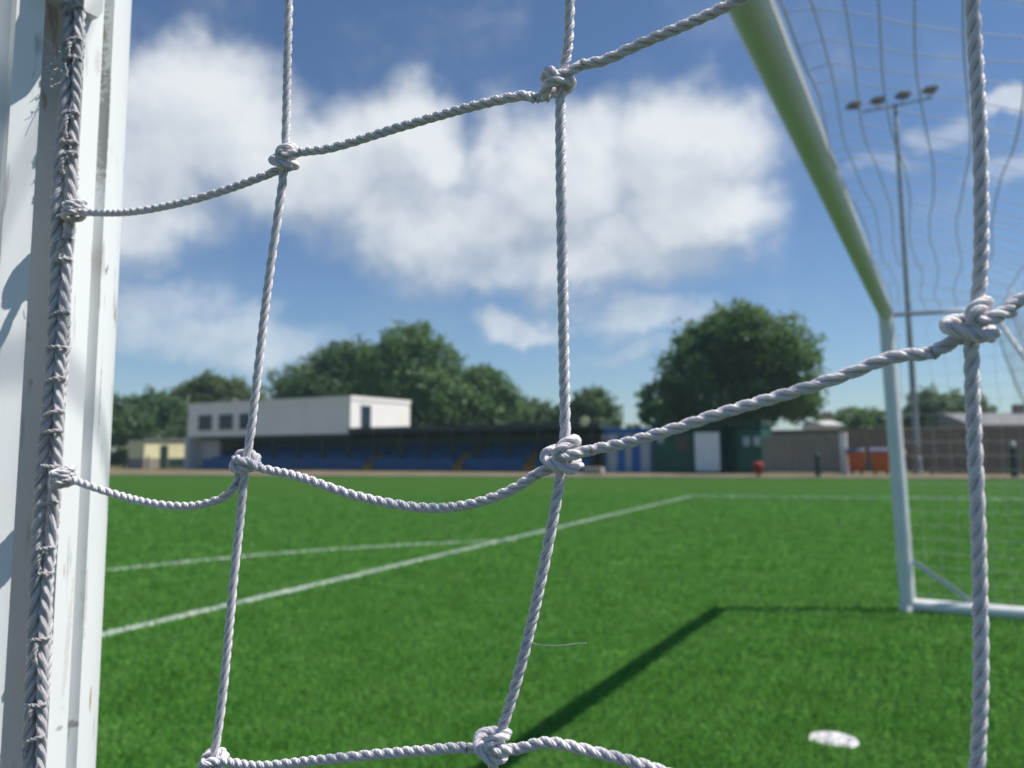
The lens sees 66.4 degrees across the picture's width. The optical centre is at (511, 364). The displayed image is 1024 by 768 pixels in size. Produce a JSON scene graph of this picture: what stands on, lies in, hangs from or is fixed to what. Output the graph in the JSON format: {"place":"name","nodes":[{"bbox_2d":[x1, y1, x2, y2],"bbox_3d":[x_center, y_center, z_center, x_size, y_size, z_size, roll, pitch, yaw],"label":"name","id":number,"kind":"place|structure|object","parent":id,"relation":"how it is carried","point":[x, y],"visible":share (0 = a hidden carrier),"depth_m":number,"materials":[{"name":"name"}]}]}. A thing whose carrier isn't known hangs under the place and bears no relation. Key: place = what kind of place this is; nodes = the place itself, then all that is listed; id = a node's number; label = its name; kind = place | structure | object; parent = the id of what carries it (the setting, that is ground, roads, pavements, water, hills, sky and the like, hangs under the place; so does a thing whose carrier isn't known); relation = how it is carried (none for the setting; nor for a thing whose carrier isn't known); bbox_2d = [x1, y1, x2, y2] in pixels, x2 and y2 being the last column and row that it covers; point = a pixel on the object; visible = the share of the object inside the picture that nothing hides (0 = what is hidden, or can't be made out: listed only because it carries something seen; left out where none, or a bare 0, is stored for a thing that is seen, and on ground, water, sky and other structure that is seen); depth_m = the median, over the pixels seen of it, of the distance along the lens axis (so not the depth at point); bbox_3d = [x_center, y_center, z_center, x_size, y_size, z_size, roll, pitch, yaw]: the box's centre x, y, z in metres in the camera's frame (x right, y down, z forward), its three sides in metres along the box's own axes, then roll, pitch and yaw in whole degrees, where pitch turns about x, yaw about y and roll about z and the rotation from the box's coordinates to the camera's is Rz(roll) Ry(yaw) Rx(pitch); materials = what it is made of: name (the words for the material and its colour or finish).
{"place":"outdoors","nodes":[
{"label":"outdoors","id":0,"kind":"place"},
{"bbox_2d":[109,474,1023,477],"bbox_3d":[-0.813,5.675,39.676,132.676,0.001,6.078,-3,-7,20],"label":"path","id":1,"kind":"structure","parent":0,"point":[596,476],"depth_m":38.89,"materials":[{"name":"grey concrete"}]},
{"bbox_2d":[814,453,821,476],"bbox_3d":[14.213,4.654,36.376,0.300,1.120,0.300,0,-6,0],"label":"bollard","id":2,"kind":"object","parent":1,"relation":"on","point":[817,465],"visible":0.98,"depth_m":36.28,"materials":[{"name":"metal"}]},
{"bbox_2d":[1009,442,1018,476],"bbox_3d":[21.770,4.116,33.950,0.325,1.550,0.325,0,-6,0],"label":"bollard","id":3,"kind":"object","parent":1,"relation":"on","point":[1013,459],"visible":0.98,"depth_m":33.86,"materials":[{"name":"metal"}]},
{"bbox_2d":[110,464,1023,477],"bbox_3d":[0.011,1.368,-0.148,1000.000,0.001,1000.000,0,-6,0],"label":"ground","id":4,"kind":"structure","parent":0,"point":[116,469],"depth_m":45.96,"materials":[{"name":"brown soil"}]},
{"bbox_2d":[110,446,127,466],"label":"hedge","id":5,"kind":"object","parent":4,"relation":"on","point":[117,457],"visible":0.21,"depth_m":76.67,"materials":[{"name":"green plant"}]},
{"bbox_2d":[111,384,189,448],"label":"broadleaf tree","id":6,"kind":"object","parent":4,"relation":"on","point":[157,415],"visible":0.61,"depth_m":85.68,"materials":[{"name":"green plant"}]},
{"bbox_2d":[127,439,184,468],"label":"cream hut","id":7,"kind":"object","parent":4,"relation":"on","point":[165,453],"visible":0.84,"depth_m":66.71,"materials":[{"name":"paint"}]},
{"bbox_2d":[160,445,167,467],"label":"door","id":8,"kind":"structure","parent":7,"relation":"in","point":[164,448],"depth_m":66.93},
{"bbox_2d":[165,369,267,413],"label":"broadleaf tree","id":9,"kind":"object","parent":4,"relation":"on","point":[205,387],"visible":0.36,"depth_m":96.61,"materials":[{"name":"green plant"}]},
{"bbox_2d":[184,396,410,468],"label":"clubhouse","id":10,"kind":"structure","parent":4,"relation":"on","point":[321,415],"depth_m":59.90,"materials":[{"name":"white paint"}]},
{"bbox_2d":[198,414,212,430],"bbox_3d":[-24.802,4.694,63.205,1.667,1.330,0.072,-4,-7,29],"label":"window","id":11,"kind":"structure","parent":10,"relation":"in","point":[205,422],"depth_m":63.15,"materials":[{"name":"glass"}]},
{"bbox_2d":[218,413,233,430],"bbox_3d":[-22.709,4.553,62.056,1.668,1.330,0.072,-4,-7,29],"label":"window","id":12,"kind":"structure","parent":10,"relation":"in","point":[225,421],"depth_m":62.02,"materials":[{"name":"glass"}]},
{"bbox_2d":[239,413,248,429],"bbox_3d":[-20.786,4.424,60.999,1.452,1.330,0.072,-4,-7,29],"label":"window","id":13,"kind":"structure","parent":10,"relation":"in","point":[243,417],"depth_m":61.08,"materials":[{"name":"glass"}]},
{"bbox_2d":[360,403,371,427],"bbox_3d":[-10.724,3.792,57.433,0.050,1.900,1.245,-4,-7,29],"label":"door","id":14,"kind":"structure","parent":10,"relation":"in","point":[365,411],"depth_m":57.37,"materials":[{"name":"blue"}]},
{"bbox_2d":[262,334,394,399],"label":"broadleaf tree","id":15,"kind":"object","parent":4,"relation":"on","point":[330,370],"visible":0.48,"depth_m":82.21,"materials":[{"name":"green plant"}]},
{"bbox_2d":[200,421,617,471],"bbox_3d":[-8.803,6.104,56.810,34.880,3.000,5.260,-4,-7,29],"label":"grandstand","id":16,"kind":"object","parent":4,"relation":"on","point":[517,447],"visible":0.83,"depth_m":54.30,"materials":[{"name":"concrete"}]},
{"bbox_2d":[580,417,588,425],"bbox_3d":[4.450,3.393,46.700,0.580,0.571,0.656,-4,-7,29],"label":"end lamp","id":17,"kind":"object","parent":16,"relation":"attached to","point":[584,421],"visible":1,"depth_m":46.40,"materials":[{"name":"beige paint"}]},
{"bbox_2d":[347,318,479,425],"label":"broadleaf tree","id":18,"kind":"object","parent":4,"relation":"on","point":[424,388],"visible":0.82,"depth_m":75.96,"materials":[{"name":"green plant"}]},
{"bbox_2d":[242,421,589,445],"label":"hedge","id":19,"kind":"object","parent":4,"relation":"on","point":[422,424],"depth_m":69.16,"materials":[{"name":"green plant"}]},
{"bbox_2d":[437,362,535,424],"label":"broadleaf tree","id":20,"kind":"object","parent":4,"relation":"on","point":[499,398],"visible":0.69,"depth_m":78.30,"materials":[{"name":"green plant"}]},
{"bbox_2d":[502,395,559,423],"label":"broadleaf tree","id":21,"kind":"object","parent":4,"relation":"on","point":[541,412],"visible":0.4,"depth_m":82.62,"materials":[{"name":"green plant"}]},
{"bbox_2d":[99,475,1023,767],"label":"pitch","id":22,"kind":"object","parent":4,"relation":"on","point":[185,487],"visible":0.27,"depth_m":26.76,"materials":[{"name":"plant"}]},
{"bbox_2d":[106,539,514,570],"bbox_3d":[-4.305,2.106,6.769,3.118,0.032,12.676,-4,-7,29],"label":"penalty arc","id":23,"kind":"object","parent":22,"relation":"on","point":[242,556],"visible":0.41,"depth_m":10.33,"materials":[{"name":"white paint"}]},
{"bbox_2d":[102,496,689,636],"bbox_3d":[-3.194,1.946,5.373,0.211,0.032,37.262,-4,-7,26],"label":"penalty area line","id":24,"kind":"object","parent":22,"relation":"on","point":[180,616],"visible":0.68,"depth_m":8.02,"materials":[{"name":"white paint"}]},
{"bbox_2d":[0,0,1023,767],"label":"football goal","id":25,"kind":"object","parent":22,"relation":"on","point":[28,104],"visible":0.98,"depth_m":0.36,"materials":[{"name":"metal"}]},
{"bbox_2d":[19,0,1023,767],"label":"goal net","id":26,"kind":"object","parent":25,"relation":"hanging from","point":[971,328],"visible":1,"depth_m":0.26,"materials":[{"name":"white fabric"}]},
{"bbox_2d":[96,493,1023,767],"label":"turf fibre","id":27,"kind":"object","parent":22,"relation":"on","point":[872,667],"visible":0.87,"depth_m":5.63,"materials":[{"name":"green plastic"}]},
{"bbox_2d":[119,475,1023,479],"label":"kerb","id":28,"kind":"structure","parent":22,"relation":"on","point":[593,477],"depth_m":36.41,"materials":[{"name":"concrete"}]},
{"bbox_2d":[809,731,858,747],"bbox_3d":[1.476,1.720,3.593,0.215,0.006,0.215,0,-6,0],"label":"penalty spot","id":29,"kind":"object","parent":22,"relation":"on","point":[835,737],"visible":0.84,"depth_m":3.60,"materials":[{"name":"white paint"}]},
{"bbox_2d":[692,495,1023,499],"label":"penalty area side line","id":30,"kind":"object","parent":22,"relation":"on","point":[849,497],"visible":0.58,"depth_m":20.56,"materials":[{"name":"white paint"}]},
{"bbox_2d":[547,383,626,427],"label":"broadleaf tree","id":31,"kind":"object","parent":4,"relation":"on","point":[591,404],"visible":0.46,"depth_m":80.24,"materials":[{"name":"green plant"}]},
{"bbox_2d":[604,427,653,472],"bbox_3d":[7.358,5.089,46.666,3.007,2.580,2.550,-4,-7,29],"label":"striped cabin","id":32,"kind":"object","parent":4,"relation":"on","point":[638,458],"visible":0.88,"depth_m":45.59,"materials":[{"name":"grey paint"}]},
{"bbox_2d":[617,435,624,470],"bbox_3d":[6.392,5.187,45.783,0.435,2.090,0.096,-4,-7,29],"label":"door","id":33,"kind":"structure","parent":32,"relation":"in","point":[621,453],"depth_m":45.74,"materials":[{"name":"blue paint"}]},
{"bbox_2d":[631,435,639,471],"bbox_3d":[7.173,5.135,45.354,0.488,2.090,0.096,-4,-7,29],"label":"door","id":34,"kind":"structure","parent":32,"relation":"in","point":[635,450],"depth_m":45.31,"materials":[{"name":"blue paint"}]},
{"bbox_2d":[625,424,640,427],"bbox_3d":[11.413,5.621,53.713,13.112,3.350,2.480,0,-6,0],"label":"hedge","id":35,"kind":"object","parent":4,"relation":"on","point":[633,425],"visible":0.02,"depth_m":53.27,"materials":[{"name":"green plant"}]},
{"bbox_2d":[651,420,773,472],"bbox_3d":[11.515,4.712,44.737,6.128,2.850,3.450,-4,-7,29],"label":"green hut","id":36,"kind":"object","parent":4,"relation":"on","point":[725,447],"visible":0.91,"depth_m":43.55,"materials":[{"name":"paint"}]},
{"bbox_2d":[675,435,689,451],"bbox_3d":[9.625,4.428,44.115,0.805,0.950,0.046,-4,-7,29],"label":"window","id":37,"kind":"structure","parent":36,"relation":"in","point":[682,441],"depth_m":44.08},
{"bbox_2d":[740,429,759,472],"bbox_3d":[12.896,4.654,42.260,1.044,2.350,0.066,-4,-7,29],"label":"double door","id":38,"kind":"structure","parent":36,"relation":"in","point":[749,438],"depth_m":42.28,"materials":[{"name":"green paint"}]},
{"bbox_2d":[634,297,830,426],"bbox_3d":[16.866,1.337,60.252,15.292,12.868,11.736,0,-6,0],"label":"broadleaf tree","id":39,"kind":"object","parent":4,"relation":"on","point":[721,357],"visible":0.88,"depth_m":57.77,"materials":[{"name":"green plant"}]},
{"bbox_2d":[763,435,840,473],"bbox_3d":[15.198,4.718,41.067,3.884,1.990,0.190,-4,-7,29],"label":"board fence","id":40,"kind":"object","parent":4,"relation":"on","point":[827,444],"visible":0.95,"depth_m":41.03,"materials":[{"name":"wood"}]},
{"bbox_2d":[799,412,843,429],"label":"white cottage","id":41,"kind":"structure","parent":4,"relation":"on","point":[827,422],"depth_m":75.85,"materials":[{"name":"white"}]},
{"bbox_2d":[838,433,848,473],"bbox_3d":[17.040,4.549,40.157,0.392,2.100,0.400,-4,-7,29],"label":"gate post","id":42,"kind":"object","parent":4,"relation":"on","point":[843,452],"visible":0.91,"depth_m":40.03,"materials":[{"name":"white metal"}]},
{"bbox_2d":[846,448,865,474],"bbox_3d":[17.406,4.863,39.519,0.822,1.328,0.880,-4,-7,29],"label":"wheeled bin","id":43,"kind":"object","parent":4,"relation":"on","point":[856,459],"visible":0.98,"depth_m":39.21,"materials":[{"name":"orange plastic"}]},
{"bbox_2d":[832,406,902,428],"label":"broadleaf tree","id":44,"kind":"object","parent":4,"relation":"on","point":[850,417],"visible":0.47,"depth_m":81.81,"materials":[{"name":"green plant"}]},
{"bbox_2d":[869,448,889,474],"bbox_3d":[18.381,4.798,38.983,0.936,1.328,0.880,-4,-7,29],"label":"wheeled bin","id":45,"kind":"object","parent":4,"relation":"on","point":[879,459],"visible":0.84,"depth_m":38.67,"materials":[{"name":"orange plastic"}]},
{"bbox_2d":[845,85,938,473],"bbox_3d":[20.277,-4.478,40.642,4.512,20.103,0.906,-3,-7,26],"label":"floodlight mast","id":46,"kind":"object","parent":4,"relation":"on","point":[880,100],"visible":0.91,"depth_m":40.47,"materials":[{"name":"metal"}]},
{"bbox_2d":[901,381,965,427],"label":"broadleaf tree","id":47,"kind":"object","parent":4,"relation":"on","point":[924,405],"visible":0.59,"depth_m":76.47,"materials":[{"name":"green plant"}]},
{"bbox_2d":[946,387,997,412],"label":"broadleaf tree","id":48,"kind":"object","parent":4,"relation":"on","point":[985,408],"visible":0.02,"depth_m":78.33,"materials":[{"name":"green plant"}]},
{"bbox_2d":[928,438,1023,474],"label":"timber fence","id":49,"kind":"object","parent":4,"relation":"on","point":[945,460],"visible":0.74,"depth_m":37.75,"materials":[{"name":"brown wood"}]},
{"bbox_2d":[928,404,1023,426],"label":"bungalow","id":50,"kind":"object","parent":4,"relation":"on","point":[958,419],"visible":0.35,"depth_m":72.47,"materials":[{"name":"grey tile"}]},
{"bbox_2d":[111,0,1023,450],"label":"sky","id":51,"kind":"structure","parent":0,"point":[687,187],"materials":[{"name":"blue"}]},
{"bbox_2d":[583,467,604,473],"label":"stone block","id":52,"kind":"structure","parent":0,"point":[594,470],"depth_m":43.41,"materials":[{"name":"beige stone"}]},
{"bbox_2d":[752,462,763,476],"bbox_3d":[11.699,4.961,37.168,0.520,0.720,0.512,0,-6,0],"label":"litter bin","id":53,"kind":"object","parent":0,"point":[758,468],"visible":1,"depth_m":37.00,"materials":[{"name":"red plastic"}]},
{"bbox_2d":[771,426,1023,471],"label":"boundary wall","id":54,"kind":"structure","parent":0,"point":[866,438],"depth_m":43.08,"materials":[{"name":"brick"}]}
]}

